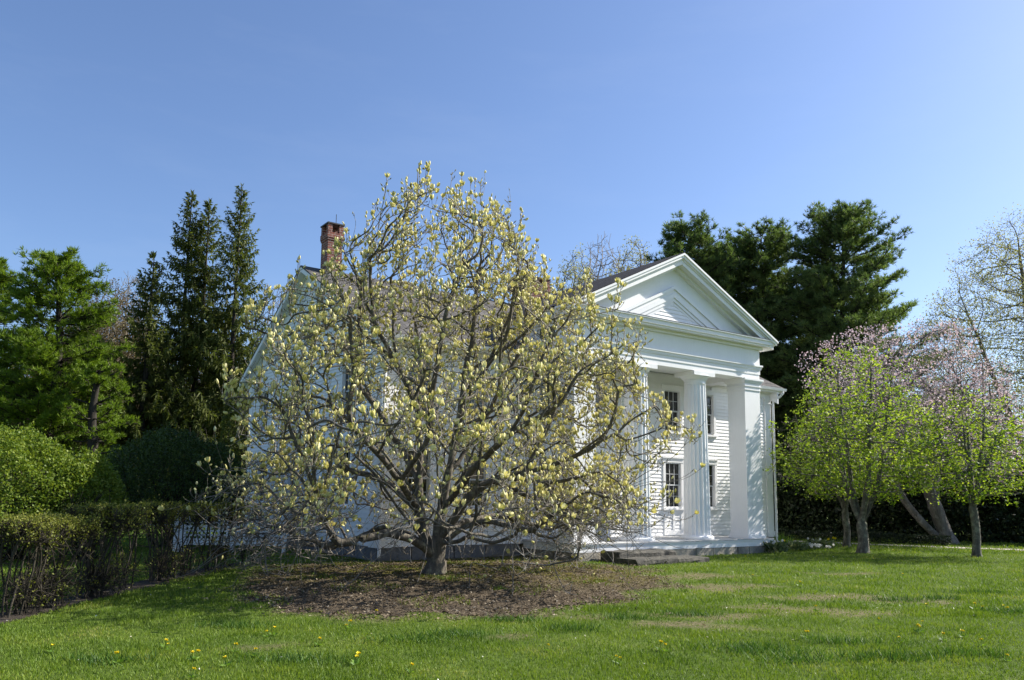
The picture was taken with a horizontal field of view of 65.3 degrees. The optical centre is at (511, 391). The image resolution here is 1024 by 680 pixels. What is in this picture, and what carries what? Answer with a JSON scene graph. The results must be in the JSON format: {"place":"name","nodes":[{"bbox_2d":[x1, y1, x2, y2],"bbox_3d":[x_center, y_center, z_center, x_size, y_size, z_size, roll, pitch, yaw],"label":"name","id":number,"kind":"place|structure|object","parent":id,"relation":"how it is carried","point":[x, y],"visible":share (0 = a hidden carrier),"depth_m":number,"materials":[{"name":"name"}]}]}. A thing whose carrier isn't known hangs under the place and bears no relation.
{"place":"outdoors","nodes":[
{"label":"outdoors","id":0,"kind":"place"},
{"bbox_2d":[0,559,284,623],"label":"hedge soil","id":1,"kind":"structure","parent":0,"point":[141,584],"depth_m":14.38,"materials":[{"name":"brown soil"}]},
{"bbox_2d":[0,506,113,617],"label":"clipped hedge","id":2,"kind":"object","parent":1,"relation":"on","point":[53,530],"visible":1,"depth_m":11.88,"materials":[{"name":"green plant"}]},
{"bbox_2d":[59,495,263,599],"bbox_3d":[-7.147,3.202,17.087,1.503,2.001,8.149,1,-7,0],"label":"clipped hedge","id":3,"kind":"object","parent":1,"relation":"on","point":[100,576],"visible":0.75,"depth_m":15.35,"materials":[{"name":"green plant"}]},
{"bbox_2d":[0,512,1023,679],"bbox_3d":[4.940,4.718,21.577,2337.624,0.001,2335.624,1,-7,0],"label":"lawn","id":4,"kind":"structure","parent":0,"point":[697,622],"depth_m":11.13,"materials":[{"name":"green plant"}]},
{"bbox_2d":[0,256,36,433],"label":"pine tree","id":5,"kind":"object","parent":4,"relation":"on","point":[4,319],"visible":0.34,"depth_m":47.02,"materials":[{"name":"green plant"}]},
{"bbox_2d":[1,329,55,494],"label":"bare tree","id":6,"kind":"object","parent":4,"relation":"on","point":[17,411],"depth_m":61.39,"materials":[{"name":"brown plant"}]},
{"bbox_2d":[0,410,92,560],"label":"round shrub","id":7,"kind":"object","parent":4,"relation":"on","point":[56,455],"visible":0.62,"depth_m":20.37,"materials":[{"name":"green plant"}]},
{"bbox_2d":[0,245,137,511],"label":"pine tree","id":8,"kind":"object","parent":4,"relation":"on","point":[47,369],"visible":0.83,"depth_m":42.73,"materials":[{"name":"green plant"}]},
{"bbox_2d":[17,299,129,449],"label":"bare tree","id":9,"kind":"object","parent":4,"relation":"on","point":[84,341],"depth_m":64.57,"materials":[{"name":"brown plant"}]},
{"bbox_2d":[50,445,128,559],"bbox_3d":[-11.262,3.170,21.390,2.130,3.552,3.467,7,-10,-40],"label":"round shrub","id":10,"kind":"object","parent":4,"relation":"on","point":[108,475],"visible":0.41,"depth_m":21.14,"materials":[{"name":"green plant"}]},
{"bbox_2d":[51,358,142,497],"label":"pine tree","id":11,"kind":"object","parent":4,"relation":"on","point":[92,429],"visible":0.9,"depth_m":40.89,"materials":[{"name":"green plant"}]},
{"bbox_2d":[52,273,158,451],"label":"bare tree","id":12,"kind":"object","parent":4,"relation":"on","point":[118,328],"visible":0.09,"depth_m":58.42,"materials":[{"name":"brown plant"}]},
{"bbox_2d":[112,651,124,663],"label":"dandelion","id":13,"kind":"object","parent":4,"relation":"on","point":[119,660],"visible":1,"depth_m":8.43,"materials":[{"name":"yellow plant"}]},
{"bbox_2d":[0,305,245,514],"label":"woodland undergrowth","id":14,"kind":"object","parent":4,"relation":"on","point":[78,431],"depth_m":54.78,"materials":[{"name":"green plant"}]},
{"bbox_2d":[102,272,165,358],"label":"bare tree","id":15,"kind":"object","parent":4,"relation":"on","point":[128,285],"visible":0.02,"depth_m":68.88,"materials":[{"name":"plant"}]},
{"bbox_2d":[65,251,203,500],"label":"spruce tree","id":16,"kind":"object","parent":4,"relation":"on","point":[151,354],"visible":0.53,"depth_m":47.15,"materials":[{"name":"green plant"}]},
{"bbox_2d":[87,323,190,480],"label":"bare tree","id":17,"kind":"object","parent":4,"relation":"on","point":[127,363],"visible":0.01,"depth_m":59.39,"materials":[{"name":"brown plant"}]},
{"bbox_2d":[91,420,252,547],"bbox_3d":[-11.191,3.355,26.739,5.435,4.812,4.949,1,-7,0],"label":"round shrub","id":18,"kind":"object","parent":4,"relation":"on","point":[192,453],"visible":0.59,"depth_m":26.00,"materials":[{"name":"green plant"}]},
{"bbox_2d":[103,189,249,507],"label":"spruce tree","id":19,"kind":"object","parent":4,"relation":"on","point":[185,306],"visible":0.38,"depth_m":50.44,"materials":[{"name":"green plant"}]},
{"bbox_2d":[186,667,198,677],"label":"dandelion","id":20,"kind":"object","parent":4,"relation":"on","point":[192,676],"visible":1,"depth_m":7.81,"materials":[{"name":"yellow plant"}]},
{"bbox_2d":[151,184,271,519],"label":"spruce tree","id":21,"kind":"object","parent":4,"relation":"on","point":[242,261],"visible":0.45,"depth_m":49.47,"materials":[{"name":"green plant"}]},
{"bbox_2d":[140,510,287,552],"bbox_3d":[-9.518,4.289,24.635,5.175,1.320,0.100,1,-7,0],"label":"lattice fence","id":22,"kind":"object","parent":4,"relation":"on","point":[194,543],"visible":0.18,"depth_m":24.60,"materials":[{"name":"white paint"}]},
{"bbox_2d":[177,370,255,534],"bbox_3d":[-10.658,3.125,35.051,5.858,8.234,8.792,8,-10,-43],"label":"arborvitae","id":23,"kind":"object","parent":4,"relation":"on","point":[226,425],"visible":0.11,"depth_m":34.55,"materials":[{"name":"green plant"}]},
{"bbox_2d":[221,655,231,666],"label":"dandelion","id":24,"kind":"object","parent":4,"relation":"on","point":[228,663],"visible":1,"depth_m":8.38,"materials":[{"name":"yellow plant"}]},
{"bbox_2d":[250,285,285,349],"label":"bare tree","id":25,"kind":"object","parent":4,"relation":"on","point":[277,306],"depth_m":70.86,"materials":[{"name":"plant"}]},
{"bbox_2d":[350,654,361,664],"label":"dandelion","id":26,"kind":"object","parent":4,"relation":"on","point":[354,662],"visible":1,"depth_m":8.50,"materials":[{"name":"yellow plant"}]},
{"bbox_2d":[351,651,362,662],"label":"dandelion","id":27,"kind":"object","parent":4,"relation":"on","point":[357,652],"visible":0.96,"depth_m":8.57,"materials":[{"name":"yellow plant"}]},
{"bbox_2d":[157,555,698,620],"bbox_3d":[-1.073,4.135,18.255,12.960,0.127,14.880,1,-7,0],"label":"mulch bed","id":28,"kind":"object","parent":4,"relation":"on","point":[426,590],"visible":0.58,"depth_m":15.18,"materials":[{"name":"brown wood"}]},
{"bbox_2d":[157,161,711,594],"bbox_3d":[-1.738,-0.591,17.582,12.728,9.434,11.480,1,-7,0],"label":"magnolia tree","id":29,"kind":"object","parent":28,"relation":"on","point":[567,507],"visible":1,"depth_m":16.62,"materials":[{"name":"yellow plant"}]},
{"bbox_2d":[245,556,656,617],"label":"bed weeds","id":30,"kind":"object","parent":28,"relation":"on","point":[451,578],"visible":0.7,"depth_m":17.02,"materials":[{"name":"green plant"}]},
{"bbox_2d":[239,214,786,561],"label":"white house","id":31,"kind":"structure","parent":4,"relation":"on","point":[705,346],"depth_m":26.75,"materials":[{"name":"paint"}]},
{"bbox_2d":[255,454,266,503],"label":"window","id":32,"kind":"structure","parent":31,"relation":"in","point":[259,472],"depth_m":30.56,"materials":[{"name":"white paint"}]},
{"bbox_2d":[257,385,270,432],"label":"window","id":33,"kind":"structure","parent":31,"relation":"in","point":[264,410],"depth_m":30.82,"materials":[{"name":"white paint"}]},
{"bbox_2d":[286,451,298,501],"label":"window","id":34,"kind":"structure","parent":31,"relation":"in","point":[287,480],"depth_m":27.95,"materials":[{"name":"white paint"}]},
{"bbox_2d":[291,376,301,426],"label":"window","id":35,"kind":"structure","parent":31,"relation":"in","point":[299,376],"depth_m":28.10,"materials":[{"name":"grey glass"}]},
{"bbox_2d":[336,444,352,507],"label":"window","id":36,"kind":"structure","parent":31,"relation":"in","point":[348,501],"depth_m":23.86,"materials":[{"name":"white paint"}]},
{"bbox_2d":[340,362,354,414],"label":"window","id":37,"kind":"structure","parent":31,"relation":"in","point":[344,377],"depth_m":24.77,"materials":[{"name":"grey glass"}]},
{"bbox_2d":[400,442,435,509],"bbox_3d":[-2.730,2.418,22.884,1.160,1.890,0.242,6,-9,-35],"label":"window","id":38,"kind":"structure","parent":31,"relation":"in","point":[426,458],"depth_m":23.06,"materials":[{"name":"white paint"}]},
{"bbox_2d":[403,352,435,413],"bbox_3d":[-2.697,-0.219,23.231,1.160,1.770,0.242,6,-9,-35],"label":"window","id":39,"kind":"structure","parent":31,"relation":"in","point":[412,357],"depth_m":23.21,"materials":[{"name":"black glass"}]},
{"bbox_2d":[460,447,491,509],"bbox_3d":[-1.141,2.585,24.001,1.160,1.890,0.242,6,-9,-35],"label":"window","id":40,"kind":"structure","parent":31,"relation":"in","point":[472,480],"depth_m":24.07,"materials":[{"name":"white paint"}]},
{"bbox_2d":[461,359,493,419],"bbox_3d":[-1.107,-0.052,24.348,1.160,1.770,0.242,6,-9,-35],"label":"window","id":41,"kind":"structure","parent":31,"relation":"in","point":[480,403],"depth_m":24.46,"materials":[{"name":"grey glass"}]},
{"bbox_2d":[533,450,557,509],"bbox_3d":[1.134,2.825,25.600,1.160,1.890,0.242,6,-9,-35],"label":"window","id":42,"kind":"structure","parent":31,"relation":"in","point":[548,452],"depth_m":25.62,"materials":[{"name":"white paint"}]},
{"bbox_2d":[536,371,557,424],"bbox_3d":[1.168,0.158,25.950,1.160,1.770,0.242,6,-9,-35],"label":"window","id":43,"kind":"structure","parent":31,"relation":"in","point":[543,387],"depth_m":25.85,"materials":[{"name":"grey glass"}]},
{"bbox_2d":[538,324,556,339],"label":"eyebrow window","id":44,"kind":"structure","parent":31,"relation":"in","point":[539,331],"depth_m":25.14,"materials":[{"name":"grey glass"}]},
{"bbox_2d":[595,376,607,427],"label":"window","id":45,"kind":"structure","parent":31,"relation":"in","point":[601,414],"depth_m":27.23,"materials":[{"name":"white paint"}]},
{"bbox_2d":[595,446,611,536],"bbox_3d":[2.697,3.315,26.645,1.550,3.040,0.180,6,-9,-35],"label":"door","id":46,"kind":"structure","parent":31,"relation":"in","point":[597,449],"depth_m":26.87,"materials":[{"name":"white paint"}]},
{"bbox_2d":[661,384,683,433],"bbox_3d":[5.830,0.648,29.226,1.160,1.770,0.242,6,-9,-35],"label":"window","id":47,"kind":"structure","parent":31,"relation":"in","point":[674,393],"depth_m":29.36,"materials":[{"name":"white paint"}]},
{"bbox_2d":[662,457,683,534],"bbox_3d":[5.791,3.749,28.818,1.160,2.765,0.242,6,-9,-35],"label":"window","id":48,"kind":"structure","parent":31,"relation":"in","point":[669,470],"depth_m":28.87,"materials":[{"name":"white paint"}]},
{"bbox_2d":[706,390,718,436],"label":"window","id":49,"kind":"structure","parent":31,"relation":"in","point":[710,394],"depth_m":30.47,"materials":[{"name":"white paint"}]},
{"bbox_2d":[709,459,719,509],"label":"window","id":50,"kind":"structure","parent":31,"relation":"in","point":[712,469],"depth_m":30.13,"materials":[{"name":"white paint"}]},
{"bbox_2d":[550,243,600,293],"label":"bare tree","id":51,"kind":"object","parent":4,"relation":"on","point":[570,273],"visible":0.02,"depth_m":61.63,"materials":[{"name":"brown plant"}]},
{"bbox_2d":[235,560,948,635],"bbox_3d":[1.109,3.936,16.186,13.918,0.040,11.843,-1,-8,15],"label":"dry thatch","id":52,"kind":"object","parent":4,"relation":"on","point":[642,620],"visible":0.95,"depth_m":13.01,"materials":[{"name":"brown plant"}]},
{"bbox_2d":[571,231,631,285],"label":"bare tree","id":53,"kind":"object","parent":4,"relation":"on","point":[596,265],"visible":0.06,"depth_m":63.25,"materials":[{"name":"plant"}]},
{"bbox_2d":[604,235,650,276],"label":"bare tree","id":54,"kind":"object","parent":4,"relation":"on","point":[634,243],"visible":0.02,"depth_m":60.65,"materials":[{"name":"brown plant"}]},
{"bbox_2d":[600,548,675,561],"bbox_3d":[3.722,4.797,23.391,2.283,0.324,0.879,6,-9,-35],"label":"stone step","id":55,"kind":"object","parent":4,"relation":"on","point":[650,552],"visible":0.64,"depth_m":22.97,"materials":[{"name":"grey stone"}]},
{"bbox_2d":[615,555,708,565],"bbox_3d":[4.317,4.803,22.763,2.937,0.204,0.884,6,-9,-35],"label":"stone step","id":56,"kind":"object","parent":4,"relation":"on","point":[669,559],"visible":0.78,"depth_m":22.39,"materials":[{"name":"grey stone"}]},
{"bbox_2d":[644,209,778,403],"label":"pine tree","id":57,"kind":"object","parent":4,"relation":"on","point":[707,260],"visible":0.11,"depth_m":56.30,"materials":[{"name":"green plant"}]},
{"bbox_2d":[710,243,795,466],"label":"pine tree","id":58,"kind":"object","parent":4,"relation":"on","point":[746,299],"visible":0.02,"depth_m":57.94,"materials":[{"name":"green plant"}]},
{"bbox_2d":[761,539,788,552],"bbox_3d":[9.042,5.286,27.477,0.944,0.474,0.908,5,-8,-28],"label":"flower clump","id":59,"kind":"object","parent":4,"relation":"on","point":[773,546],"visible":0.99,"depth_m":27.37,"materials":[{"name":"green plant"}]},
{"bbox_2d":[720,216,840,496],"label":"pine tree","id":60,"kind":"object","parent":4,"relation":"on","point":[748,245],"visible":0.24,"depth_m":56.95,"materials":[{"name":"green plant"}]},
{"bbox_2d":[774,533,793,547],"bbox_3d":[10.146,5.567,30.098,0.848,0.708,0.814,-5,-10,38],"label":"lily clump","id":61,"kind":"object","parent":4,"relation":"on","point":[780,538],"visible":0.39,"depth_m":29.99,"materials":[{"name":"green plant"}]},
{"bbox_2d":[783,539,808,549],"bbox_3d":[10.152,5.525,28.824,1.043,0.379,1.000,7,-10,-41],"label":"flower clump","id":62,"kind":"object","parent":4,"relation":"on","point":[794,545],"visible":0.89,"depth_m":28.63,"materials":[{"name":"green plant"}]},
{"bbox_2d":[787,542,834,548],"bbox_3d":[10.947,5.745,29.761,2.018,0.249,1.676,-2,-8,17],"label":"flower clump","id":63,"kind":"object","parent":4,"relation":"on","point":[813,546],"visible":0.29,"depth_m":29.56,"materials":[{"name":"grey plant"}]},
{"bbox_2d":[807,538,834,547],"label":"flower clump","id":64,"kind":"object","parent":4,"relation":"on","point":[820,541],"visible":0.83,"depth_m":30.27,"materials":[{"name":"green plant"}]},
{"bbox_2d":[766,265,886,462],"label":"pine tree","id":65,"kind":"object","parent":4,"relation":"on","point":[775,320],"visible":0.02,"depth_m":59.18,"materials":[{"name":"green plant"}]},
{"bbox_2d":[782,389,910,546],"bbox_3d":[13.389,2.996,32.481,5.112,6.587,4.917,1,-7,0],"label":"green leaf tree","id":66,"kind":"object","parent":4,"relation":"on","point":[846,525],"visible":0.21,"depth_m":32.09,"materials":[{"name":"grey plant"}]},
{"bbox_2d":[746,197,956,500],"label":"pine tree","id":67,"kind":"object","parent":4,"relation":"on","point":[824,281],"visible":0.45,"depth_m":53.61,"materials":[{"name":"green plant"}]},
{"bbox_2d":[762,340,955,553],"bbox_3d":[12.325,1.847,28.204,6.400,7.866,6.572,1,-7,0],"label":"green leaf tree","id":68,"kind":"object","parent":4,"relation":"on","point":[862,515],"visible":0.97,"depth_m":28.10,"materials":[{"name":"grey plant"}]},
{"bbox_2d":[774,527,951,545],"bbox_3d":[15.255,6.460,35.697,7.793,0.663,1.070,-4,-9,33],"label":"border hedge","id":69,"kind":"object","parent":4,"relation":"on","point":[874,535],"visible":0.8,"depth_m":34.97,"materials":[{"name":"green plant"}]},
{"bbox_2d":[773,462,1023,543],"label":"evergreen hedge","id":70,"kind":"object","parent":4,"relation":"on","point":[995,525],"visible":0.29,"depth_m":38.40,"materials":[{"name":"green plant"}]},
{"bbox_2d":[787,315,1023,543],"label":"cherry tree","id":71,"kind":"object","parent":4,"relation":"on","point":[939,519],"visible":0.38,"depth_m":35.05,"materials":[{"name":"pink plant"}]},
{"bbox_2d":[908,383,999,502],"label":"pine tree","id":72,"kind":"object","parent":4,"relation":"on","point":[948,422],"depth_m":65.32,"materials":[{"name":"green plant"}]},
{"bbox_2d":[888,385,1023,556],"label":"green leaf tree","id":73,"kind":"object","parent":4,"relation":"on","point":[974,496],"visible":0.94,"depth_m":26.94,"materials":[{"name":"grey plant"}]},
{"bbox_2d":[901,202,1023,472],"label":"budding tree","id":74,"kind":"object","parent":4,"relation":"on","point":[1016,318],"visible":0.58,"depth_m":42.96,"materials":[{"name":"grey plant"}]},
{"bbox_2d":[0,0,1023,481],"label":"sky","id":75,"kind":"structure","parent":0,"point":[616,118],"materials":[{"name":"blue"}]},
{"bbox_2d":[775,540,1022,549],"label":"gravel path","id":76,"kind":"structure","parent":0,"point":[933,546],"depth_m":32.63,"materials":[{"name":"grey gravel"}]}
]}

